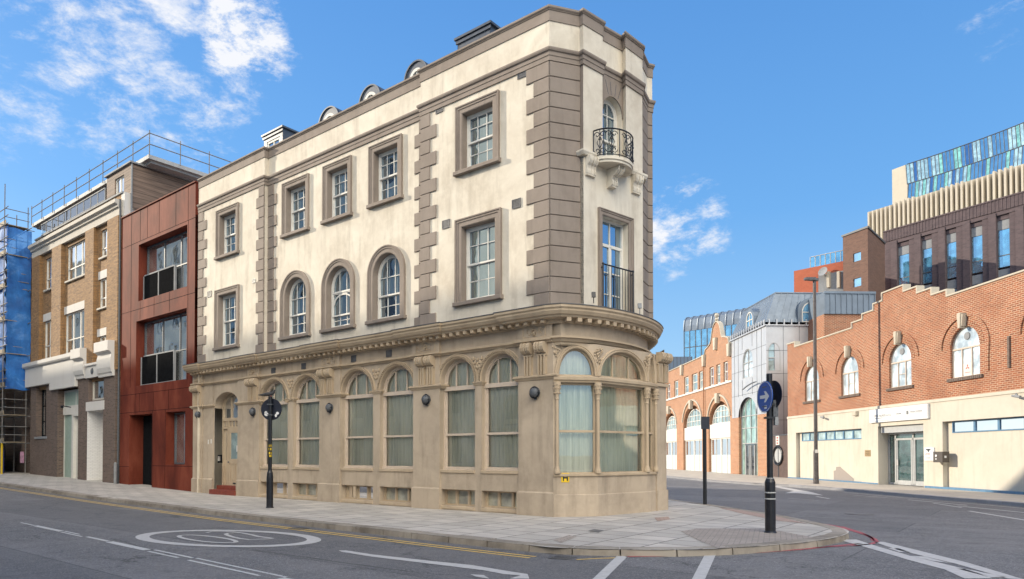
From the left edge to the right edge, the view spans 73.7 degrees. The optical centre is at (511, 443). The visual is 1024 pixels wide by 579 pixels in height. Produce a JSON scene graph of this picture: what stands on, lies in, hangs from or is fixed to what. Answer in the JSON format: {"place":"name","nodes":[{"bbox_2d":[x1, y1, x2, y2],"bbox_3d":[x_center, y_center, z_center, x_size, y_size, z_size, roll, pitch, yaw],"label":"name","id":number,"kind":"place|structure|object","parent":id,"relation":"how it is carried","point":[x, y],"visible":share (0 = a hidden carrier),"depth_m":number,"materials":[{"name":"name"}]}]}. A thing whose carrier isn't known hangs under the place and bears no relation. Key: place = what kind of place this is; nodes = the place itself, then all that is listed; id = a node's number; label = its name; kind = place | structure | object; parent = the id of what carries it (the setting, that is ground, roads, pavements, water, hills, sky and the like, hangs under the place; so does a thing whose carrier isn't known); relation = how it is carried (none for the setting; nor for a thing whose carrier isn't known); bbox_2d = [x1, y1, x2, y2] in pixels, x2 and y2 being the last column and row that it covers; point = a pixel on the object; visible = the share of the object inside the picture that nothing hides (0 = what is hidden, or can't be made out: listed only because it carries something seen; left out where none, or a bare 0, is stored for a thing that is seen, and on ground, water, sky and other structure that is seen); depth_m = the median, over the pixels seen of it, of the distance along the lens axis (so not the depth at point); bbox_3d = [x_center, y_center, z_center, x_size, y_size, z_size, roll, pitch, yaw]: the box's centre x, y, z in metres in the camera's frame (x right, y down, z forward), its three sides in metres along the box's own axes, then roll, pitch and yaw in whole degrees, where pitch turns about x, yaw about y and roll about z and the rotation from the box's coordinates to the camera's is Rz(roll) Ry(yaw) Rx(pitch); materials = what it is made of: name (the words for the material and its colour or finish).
{"place":"outdoors","nodes":[
{"label":"outdoors","id":0,"kind":"place"},
{"bbox_2d":[0,470,848,549],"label":"pavement","id":1,"kind":"structure","parent":0,"point":[645,529],"depth_m":17.19,"materials":[{"name":"grey concrete"}]},
{"bbox_2d":[0,258,31,472],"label":"building under repair","id":2,"kind":"structure","parent":1,"relation":"on","point":[9,448],"depth_m":44.21,"materials":[{"name":"brown brick"}]},
{"bbox_2d":[10,428,13,460],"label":"window","id":3,"kind":"structure","parent":2,"relation":"in","point":[11,430],"depth_m":45.58,"materials":[{"name":"black glass"}]},
{"bbox_2d":[10,391,13,409],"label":"window","id":4,"kind":"structure","parent":2,"relation":"in","point":[11,393],"depth_m":45.63,"materials":[{"name":"black glass"}]},
{"bbox_2d":[26,427,29,461],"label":"window","id":5,"kind":"structure","parent":2,"relation":"in","point":[27,428],"depth_m":43.65,"materials":[{"name":"black glass"}]},
{"bbox_2d":[27,387,30,407],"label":"window","id":6,"kind":"structure","parent":2,"relation":"in","point":[28,391],"depth_m":43.60,"materials":[{"name":"black glass"}]},
{"bbox_2d":[0,184,34,473],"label":"scaffold","id":7,"kind":"object","parent":1,"relation":"on","point":[15,292],"visible":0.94,"depth_m":41.53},
{"bbox_2d":[0,443,2,473],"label":"pole sleeve","id":8,"kind":"object","parent":7,"relation":"attached to","point":[1,471],"visible":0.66,"depth_m":40.90,"materials":[{"name":"yellow plastic"}]},
{"bbox_2d":[114,462,116,483],"bbox_3d":[-19.531,1.519,33.614,0.140,1.160,0.133,0,-1,0],"label":"vent pipe","id":9,"kind":"object","parent":1,"relation":"on","point":[115,472],"visible":0.82,"depth_m":33.56,"materials":[{"name":"grey metal"}]},
{"bbox_2d":[22,130,230,483],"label":"brown brick building","id":10,"kind":"structure","parent":1,"relation":"on","point":[72,368],"depth_m":36.76,"materials":[{"name":"brick"}]},
{"bbox_2d":[42,390,45,435],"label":"window","id":11,"kind":"structure","parent":10,"relation":"in","point":[43,391],"depth_m":41.10,"materials":[{"name":"black glass"}]},
{"bbox_2d":[45,320,50,357],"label":"window","id":12,"kind":"structure","parent":10,"relation":"in","point":[48,324],"depth_m":40.63,"materials":[{"name":"white glass"}]},
{"bbox_2d":[47,258,51,288],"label":"window","id":13,"kind":"structure","parent":10,"relation":"in","point":[49,262],"depth_m":40.66,"materials":[{"name":"white glass"}]},
{"bbox_2d":[66,309,83,352],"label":"window","id":14,"kind":"structure","parent":10,"relation":"in","point":[74,321],"depth_m":38.10,"materials":[{"name":"white paint"}]},
{"bbox_2d":[68,240,84,279],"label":"window","id":15,"kind":"structure","parent":10,"relation":"in","point":[76,253],"depth_m":38.10,"materials":[{"name":"glass"}]},
{"bbox_2d":[92,380,103,400],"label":"window","id":16,"kind":"structure","parent":10,"relation":"in","point":[98,386],"depth_m":35.95,"materials":[{"name":"glass"}]},
{"bbox_2d":[100,278,106,306],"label":"window","id":17,"kind":"structure","parent":10,"relation":"in","point":[103,299],"depth_m":35.78,"materials":[{"name":"white glass"}]},
{"bbox_2d":[102,229,106,255],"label":"window","id":18,"kind":"structure","parent":10,"relation":"in","point":[104,237],"depth_m":35.79,"materials":[{"name":"white paint"}]},
{"bbox_2d":[116,176,123,193],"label":"window","id":19,"kind":"structure","parent":10,"relation":"in","point":[119,182],"depth_m":35.22,"materials":[{"name":"white glass"}]},
{"bbox_2d":[119,181,198,490],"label":"red clad building","id":20,"kind":"structure","parent":1,"relation":"on","point":[159,292],"depth_m":31.70,"materials":[{"name":"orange metal"}]},
{"bbox_2d":[143,416,151,484],"bbox_3d":[-17.648,0.392,33.295,1.380,3.400,0.060,-1,-1,38],"label":"door leaf","id":21,"kind":"structure","parent":20,"relation":"in","point":[147,421],"depth_m":33.40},
{"bbox_2d":[144,312,186,379],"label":"window","id":22,"kind":"structure","parent":20,"relation":"in","point":[168,333],"depth_m":31.63,"materials":[{"name":"glass"}]},
{"bbox_2d":[147,231,186,288],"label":"window","id":23,"kind":"structure","parent":20,"relation":"in","point":[168,252],"depth_m":31.63,"materials":[{"name":"glass"}]},
{"bbox_2d":[174,412,184,463],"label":"window","id":24,"kind":"structure","parent":20,"relation":"in","point":[179,421],"depth_m":30.96,"materials":[{"name":"grey glass"}]},
{"bbox_2d":[261,396,281,507],"bbox_3d":[-7.381,0.265,20.808,0.670,3.403,0.230,0,-1,4],"label":"sign post","id":25,"kind":"object","parent":1,"relation":"on","point":[271,409],"visible":1,"depth_m":20.77,"materials":[{"name":"black metal"}]},
{"bbox_2d":[182,4,672,516],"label":"corner building","id":26,"kind":"structure","parent":1,"relation":"on","point":[462,232],"depth_m":20.07,"materials":[{"name":"cream painted render"},{"name":"taupe stone paint"},{"name":"tan paint"}]},
{"bbox_2d":[224,213,234,253],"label":"window","id":27,"kind":"structure","parent":26,"relation":"in","point":[229,221],"depth_m":27.86,"materials":[{"name":"white paint"}]},
{"bbox_2d":[223,293,235,345],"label":"window","id":28,"kind":"structure","parent":26,"relation":"in","point":[229,302],"depth_m":27.76,"materials":[{"name":"glass"}]},
{"bbox_2d":[228,428,236,485],"bbox_3d":[-11.346,0.584,27.952,0.826,2.380,0.486,0,-1,9],"label":"door","id":29,"kind":"structure","parent":26,"relation":"in","point":[232,471],"depth_m":28.05,"materials":[{"name":"beige paint"}]},
{"bbox_2d":[263,381,287,466],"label":"shop window","id":30,"kind":"structure","parent":26,"relation":"in","point":[279,425],"depth_m":25.90,"materials":[{"name":"glass"}]},
{"bbox_2d":[265,482,286,494],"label":"basement window","id":31,"kind":"structure","parent":26,"relation":"in","point":[280,488],"depth_m":25.74,"materials":[{"name":"grey glass"}]},
{"bbox_2d":[289,279,305,335],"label":"window","id":32,"kind":"structure","parent":26,"relation":"in","point":[297,301],"depth_m":25.14,"materials":[{"name":"white paint"}]},
{"bbox_2d":[291,185,304,230],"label":"window","id":33,"kind":"structure","parent":26,"relation":"in","point":[297,195],"depth_m":25.20,"materials":[{"name":"white paint"}]},
{"bbox_2d":[295,377,318,466],"bbox_3d":[-7.198,-0.719,24.521,1.810,3.500,0.216,-1,-1,38],"label":"shop window","id":34,"kind":"structure","parent":26,"relation":"in","point":[307,405],"depth_m":24.75,"materials":[{"name":"grey glass"}]},
{"bbox_2d":[297,483,316,496],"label":"basement window","id":35,"kind":"structure","parent":26,"relation":"in","point":[303,489],"depth_m":24.63,"materials":[{"name":"beige glass"}]},
{"bbox_2d":[325,403,332,412],"bbox_3d":[-6.278,-1.206,23.344,0.328,0.355,0.185,-1,-1,38],"label":"wall lamp","id":36,"kind":"object","parent":26,"relation":"attached to","point":[329,407],"visible":1,"depth_m":23.29,"materials":[{"name":"black metal"}]},
{"bbox_2d":[332,168,346,216],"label":"window","id":37,"kind":"structure","parent":26,"relation":"in","point":[339,179],"depth_m":23.70,"materials":[{"name":"glass"}]},
{"bbox_2d":[331,267,349,327],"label":"window","id":38,"kind":"structure","parent":26,"relation":"in","point":[340,290],"depth_m":23.58,"materials":[{"name":"white paint"}]},
{"bbox_2d":[344,371,372,467],"bbox_3d":[-5.010,-0.751,22.806,1.620,3.500,0.231,-1,-1,38],"label":"shop window","id":39,"kind":"structure","parent":26,"relation":"in","point":[359,404],"depth_m":22.98,"materials":[{"name":"grey glass"}]},
{"bbox_2d":[346,485,372,499],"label":"basement window","id":40,"kind":"structure","parent":26,"relation":"in","point":[352,491],"depth_m":22.88,"materials":[{"name":"grey glass"}]},
{"bbox_2d":[379,147,396,200],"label":"window","id":41,"kind":"structure","parent":26,"relation":"in","point":[387,160],"depth_m":22.16,"materials":[{"name":"white paint"}]},
{"bbox_2d":[378,254,399,318],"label":"window","id":42,"kind":"structure","parent":26,"relation":"in","point":[389,270],"depth_m":22.06,"materials":[{"name":"glass"}]},
{"bbox_2d":[382,366,412,468],"bbox_3d":[-3.483,-0.773,21.602,1.610,3.500,0.228,-1,-1,38],"label":"shop window","id":43,"kind":"structure","parent":26,"relation":"in","point":[397,397],"depth_m":21.77,"materials":[{"name":"glass"}]},
{"bbox_2d":[384,487,410,502],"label":"basement window","id":44,"kind":"structure","parent":26,"relation":"in","point":[395,494],"depth_m":21.68,"materials":[{"name":"beige glass"}]},
{"bbox_2d":[421,394,430,405],"bbox_3d":[-2.603,-1.299,20.451,0.328,0.355,0.185,-1,-1,38],"label":"wall lamp","id":45,"kind":"object","parent":26,"relation":"attached to","point":[426,399],"visible":1,"depth_m":20.39,"materials":[{"name":"black metal"}]},
{"bbox_2d":[443,359,474,469],"bbox_3d":[-1.454,-0.803,20.001,1.341,3.500,0.223,-1,-1,38],"label":"shop window","id":46,"kind":"structure","parent":26,"relation":"in","point":[459,398],"depth_m":20.14,"materials":[{"name":"grey glass"}]},
{"bbox_2d":[445,489,474,505],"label":"basement window","id":47,"kind":"structure","parent":26,"relation":"in","point":[452,496],"depth_m":20.06,"materials":[{"name":"glass"}]},
{"bbox_2d":[467,106,492,166],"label":"window","id":48,"kind":"structure","parent":26,"relation":"in","point":[480,124],"depth_m":19.52,"materials":[{"name":"white paint"}]},
{"bbox_2d":[466,221,494,299],"bbox_3d":[-0.805,-5.120,19.376,1.022,2.150,0.832,0,-1,0],"label":"window","id":49,"kind":"structure","parent":26,"relation":"in","point":[480,240],"depth_m":19.46,"materials":[{"name":"glass"}]},
{"bbox_2d":[484,354,517,470],"bbox_3d":[-0.187,-0.821,19.007,1.380,3.500,0.228,-1,-1,38],"label":"shop window","id":50,"kind":"structure","parent":26,"relation":"in","point":[501,391],"depth_m":19.16,"materials":[{"name":"grey glass"}]},
{"bbox_2d":[486,491,516,508],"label":"basement window","id":51,"kind":"structure","parent":26,"relation":"in","point":[494,499],"depth_m":19.07,"materials":[{"name":"beige glass"}]},
{"bbox_2d":[529,386,539,399],"bbox_3d":[0.573,-1.324,17.951,0.328,0.355,0.185,-1,-1,38],"label":"wall lamp","id":52,"kind":"object","parent":26,"relation":"attached to","point":[534,392],"visible":1,"depth_m":17.90,"materials":[{"name":"black metal"}]},
{"bbox_2d":[559,349,594,472],"bbox_3d":[1.648,-0.816,17.975,1.051,3.450,0.279,0,-1,-10],"label":"nose window","id":53,"kind":"structure","parent":26,"relation":"in","point":[574,398],"depth_m":18.07,"materials":[{"name":"glass"}]},
{"bbox_2d":[603,99,616,155],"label":"window","id":54,"kind":"structure","parent":26,"relation":"in","point":[609,113],"depth_m":19.11,"materials":[{"name":"white paint"}]},
{"bbox_2d":[603,219,622,309],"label":"french window","id":55,"kind":"structure","parent":26,"relation":"in","point":[612,232],"depth_m":18.94,"materials":[{"name":"glass"}]},
{"bbox_2d":[590,353,643,472],"bbox_3d":[2.891,-0.804,18.701,1.950,3.450,0.290,1,-1,-41],"label":"nose window","id":56,"kind":"structure","parent":26,"relation":"in","point":[619,432],"depth_m":18.85,"materials":[{"name":"glass"}]},
{"bbox_2d":[638,365,652,471],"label":"nose window","id":57,"kind":"structure","parent":26,"relation":"in","point":[650,400],"depth_m":19.61,"materials":[{"name":"beige paint"}]},
{"bbox_2d":[555,535,576,542],"bbox_3d":[0.998,1.819,13.015,0.264,0.001,1.236,0,-1,22],"label":"brown paving patch","id":58,"kind":"object","parent":1,"relation":"on","point":[564,538],"visible":1,"depth_m":13.03,"materials":[{"name":"concrete"}]},
{"bbox_2d":[701,417,709,503],"bbox_3d":[6.226,0.560,22.031,0.270,2.831,0.137,0,-1,0],"label":"parking sign post","id":59,"kind":"object","parent":1,"relation":"on","point":[705,425],"visible":1,"depth_m":21.98,"materials":[{"name":"grey metal"}]},
{"bbox_2d":[681,528,811,547],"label":"tactile paving","id":60,"kind":"structure","parent":1,"relation":"on","point":[718,537],"depth_m":13.33,"materials":[{"name":"grey concrete"}]},
{"bbox_2d":[757,374,781,532],"bbox_3d":[5.307,0.202,14.041,0.284,3.272,0.649,0,-1,-11],"label":"sign post","id":61,"kind":"object","parent":60,"relation":"on","point":[769,395],"visible":1,"depth_m":13.97,"materials":[{"name":"black metal"}]},
{"bbox_2d":[718,507,806,523],"bbox_3d":[6.547,1.904,18.254,0.530,0.001,4.952,0,-1,-6],"label":"red paving strip","id":62,"kind":"object","parent":1,"relation":"on","point":[760,515],"visible":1,"depth_m":18.23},
{"bbox_2d":[0,478,1023,578],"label":"road","id":63,"kind":"structure","parent":0,"point":[951,531],"depth_m":12.48,"materials":[{"name":"grey asphalt"}]},
{"bbox_2d":[21,522,289,578],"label":"line","id":64,"kind":"object","parent":63,"relation":"on","point":[127,545],"visible":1,"depth_m":11.68,"materials":[{"name":"white paint"}]},
{"bbox_2d":[135,530,320,546],"bbox_3d":[-5.944,1.965,14.225,4.527,0.001,2.496,-1,-1,27],"label":"speed limit roundel","id":65,"kind":"object","parent":63,"relation":"on","point":[309,538],"visible":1,"depth_m":14.04,"materials":[{"name":"white paint"}]},
{"bbox_2d":[0,487,535,557],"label":"double yellow line","id":66,"kind":"object","parent":63,"relation":"on","point":[299,528],"visible":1,"depth_m":15.34,"materials":[{"name":"paint"}]},
{"bbox_2d":[0,482,848,556],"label":"kerb","id":67,"kind":"structure","parent":63,"relation":"on","point":[772,546],"depth_m":13.23,"materials":[{"name":"stone"}]},
{"bbox_2d":[339,550,528,578],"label":"lane line","id":68,"kind":"object","parent":63,"relation":"on","point":[523,576],"visible":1,"depth_m":10.60,"materials":[{"name":"white paint"}]},
{"bbox_2d":[593,555,714,578],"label":"crossing bars","id":69,"kind":"object","parent":63,"relation":"on","point":[703,568],"visible":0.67,"depth_m":10.39,"materials":[{"name":"white paint"}]},
{"bbox_2d":[627,524,878,556],"bbox_3d":[5.989,1.958,14.425,3.176,0.001,9.579,-1,-1,36],"label":"red line","id":70,"kind":"object","parent":63,"relation":"on","point":[875,540],"visible":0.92,"depth_m":13.04,"materials":[{"name":"paint"}]},
{"bbox_2d":[666,476,1023,506],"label":"kerb","id":71,"kind":"structure","parent":63,"relation":"on","point":[998,502],"depth_m":29.04,"materials":[{"name":"grey concrete"}]},
{"bbox_2d":[668,478,1023,519],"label":"road marking","id":72,"kind":"object","parent":63,"relation":"on","point":[798,491],"visible":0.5,"depth_m":29.05,"materials":[{"name":"white paint"}]},
{"bbox_2d":[844,539,1020,578],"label":"hatched marking","id":73,"kind":"object","parent":63,"relation":"on","point":[963,573],"visible":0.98,"depth_m":10.95,"materials":[{"name":"white paint"}]},
{"bbox_2d":[0,0,1023,356],"label":"sky","id":74,"kind":"structure","parent":0,"point":[778,126],"materials":[{"name":"blue"}]},
{"bbox_2d":[668,308,745,369],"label":"distant building","id":75,"kind":"structure","parent":0,"point":[697,333],"depth_m":102.65,"materials":[{"name":"blue glass"}]},
{"bbox_2d":[666,469,1023,501],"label":"pavement","id":76,"kind":"structure","parent":0,"point":[912,489],"depth_m":35.46,"materials":[{"name":"grey concrete"}]},
{"bbox_2d":[664,313,738,473],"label":"arched brick building","id":77,"kind":"structure","parent":76,"relation":"on","point":[698,388],"depth_m":65.16,"materials":[{"name":"brick"}]},
{"bbox_2d":[667,416,676,430],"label":"arched window","id":78,"kind":"structure","parent":77,"relation":"in","point":[671,425],"depth_m":77.60,"materials":[{"name":"glass"}]},
{"bbox_2d":[685,376,688,393],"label":"sash window","id":79,"kind":"structure","parent":77,"relation":"in","point":[686,378],"depth_m":71.13,"materials":[{"name":"white glass"}]},
{"bbox_2d":[687,409,700,427],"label":"arched window","id":80,"kind":"structure","parent":77,"relation":"in","point":[694,418],"depth_m":69.17,"materials":[{"name":"glass"}]},
{"bbox_2d":[693,373,697,390],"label":"sash window","id":81,"kind":"structure","parent":77,"relation":"in","point":[695,387],"depth_m":68.36,"materials":[{"name":"white paint"}]},
{"bbox_2d":[713,405,729,423],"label":"arched window","id":82,"kind":"structure","parent":77,"relation":"in","point":[721,415],"depth_m":61.32,"materials":[{"name":"white glass"}]},
{"bbox_2d":[729,292,822,475],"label":"silver clad building","id":83,"kind":"structure","parent":76,"relation":"on","point":[768,329],"depth_m":52.23,"materials":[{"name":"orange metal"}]},
{"bbox_2d":[743,349,752,378],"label":"arched window","id":84,"kind":"structure","parent":83,"relation":"in","point":[747,360],"depth_m":54.50,"materials":[{"name":"glass"}]},
{"bbox_2d":[768,342,780,370],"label":"arched window","id":85,"kind":"structure","parent":83,"relation":"in","point":[771,357],"depth_m":50.83,"materials":[{"name":"glass"}]},
{"bbox_2d":[804,277,818,483],"bbox_3d":[16.571,-3.472,37.710,0.720,11.417,0.320,0,-1,0],"label":"street lamp","id":86,"kind":"object","parent":76,"relation":"on","point":[815,452],"visible":1,"depth_m":37.64,"materials":[{"name":"grey metal"}]},
{"bbox_2d":[804,291,875,340],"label":"brick flank building","id":87,"kind":"structure","parent":76,"relation":"on","point":[836,311],"depth_m":48.55,"materials":[{"name":"metal"}]},
{"bbox_2d":[786,269,1023,494],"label":"red brick building","id":88,"kind":"structure","parent":76,"relation":"on","point":[953,359],"depth_m":33.43,"materials":[{"name":"brick"}]},
{"bbox_2d":[773,434,787,477],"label":"gate","id":89,"kind":"structure","parent":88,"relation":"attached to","point":[780,455],"depth_m":48.41,"materials":[{"name":"black metal"}]},
{"bbox_2d":[806,366,818,400],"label":"arched window","id":90,"kind":"structure","parent":88,"relation":"in","point":[809,379],"depth_m":44.40,"materials":[{"name":"white glass"}]},
{"bbox_2d":[843,356,858,395],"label":"arched window","id":91,"kind":"structure","parent":88,"relation":"in","point":[850,368],"depth_m":39.77,"materials":[{"name":"glass"}]},
{"bbox_2d":[869,404,929,422],"bbox_3d":[19.801,-1.501,35.066,0.125,0.720,4.730,0,-1,-4],"label":"shop sign","id":92,"kind":"object","parent":88,"relation":"attached to","point":[912,412],"visible":1,"depth_m":34.73,"materials":[{"name":"white plastic"}]},
{"bbox_2d":[891,343,911,387],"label":"arched window","id":93,"kind":"structure","parent":88,"relation":"in","point":[901,355],"depth_m":35.11,"materials":[{"name":"white glass"}]},
{"bbox_2d":[888,431,923,485],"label":"entrance doors","id":94,"kind":"structure","parent":88,"relation":"in","point":[905,449],"depth_m":35.38,"materials":[{"name":"metal"}]},
{"bbox_2d":[924,447,934,460],"bbox_3d":[19.988,0.523,32.688,0.068,0.630,0.670,0,-1,-4],"label":"wall sign","id":95,"kind":"object","parent":88,"relation":"attached to","point":[928,454],"visible":1,"depth_m":32.70,"materials":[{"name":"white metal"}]},
{"bbox_2d":[933,452,948,461],"bbox_3d":[19.921,0.640,31.692,0.336,0.500,0.645,0,-1,-4],"label":"meter box","id":96,"kind":"object","parent":88,"relation":"attached to","point":[940,456],"visible":1,"depth_m":31.46,"materials":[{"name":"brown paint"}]},
{"bbox_2d":[952,326,979,377],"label":"arched window","id":97,"kind":"structure","parent":88,"relation":"in","point":[966,345],"depth_m":30.54,"materials":[{"name":"glass"}]},
{"bbox_2d":[867,164,1023,238],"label":"finned concrete tower","id":98,"kind":"structure","parent":0,"point":[982,189],"depth_m":83.78,"materials":[{"name":"beige concrete"}]},
{"bbox_2d":[883,191,1023,291],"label":"dark brick tower","id":99,"kind":"structure","parent":0,"point":[967,247],"depth_m":74.86,"materials":[{"name":"brown brick"}]},
{"bbox_2d":[899,253,908,284],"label":"window","id":100,"kind":"structure","parent":99,"relation":"in","point":[903,259],"depth_m":80.35,"materials":[{"name":"blue glass"}]},
{"bbox_2d":[922,247,931,283],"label":"window","id":101,"kind":"structure","parent":99,"relation":"in","point":[926,253],"depth_m":78.09,"materials":[{"name":"blue glass"}]},
{"bbox_2d":[947,241,956,278],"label":"window","id":102,"kind":"structure","parent":99,"relation":"in","point":[951,247],"depth_m":75.85,"materials":[{"name":"blue glass"}]},
{"bbox_2d":[972,235,982,273],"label":"window","id":103,"kind":"structure","parent":99,"relation":"in","point":[977,259],"depth_m":73.59,"materials":[{"name":"blue glass"}]},
{"bbox_2d":[998,228,1009,268],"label":"window","id":104,"kind":"structure","parent":99,"relation":"in","point":[1003,235],"depth_m":71.45,"materials":[{"name":"blue glass"}]},
{"label":"ground","id":105,"kind":"structure","parent":0,"visible":0},
{"bbox_2d":[794,250,842,291],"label":"red brick block","id":106,"kind":"structure","parent":105,"relation":"on","point":[826,269],"depth_m":77.73,"materials":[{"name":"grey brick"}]},
{"bbox_2d":[841,226,885,301],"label":"brown brick cube","id":107,"kind":"object","parent":105,"relation":"on","point":[863,258],"visible":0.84,"depth_m":73.58,"materials":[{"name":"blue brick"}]},
{"bbox_2d":[854,252,860,261],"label":"window","id":108,"kind":"structure","parent":107,"relation":"in","point":[857,256],"depth_m":73.20,"materials":[{"name":"blue glass"}]},
{"bbox_2d":[854,277,860,286],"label":"window","id":109,"kind":"structure","parent":107,"relation":"in","point":[857,282],"depth_m":73.18,"materials":[{"name":"blue glass"}]},
{"bbox_2d":[892,122,1023,204],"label":"glass tower","id":110,"kind":"structure","parent":105,"relation":"on","point":[990,154],"depth_m":119.15,"materials":[{"name":"blue glass"},{"name":"pale turquoise glass"},{"name":"pale concrete"}]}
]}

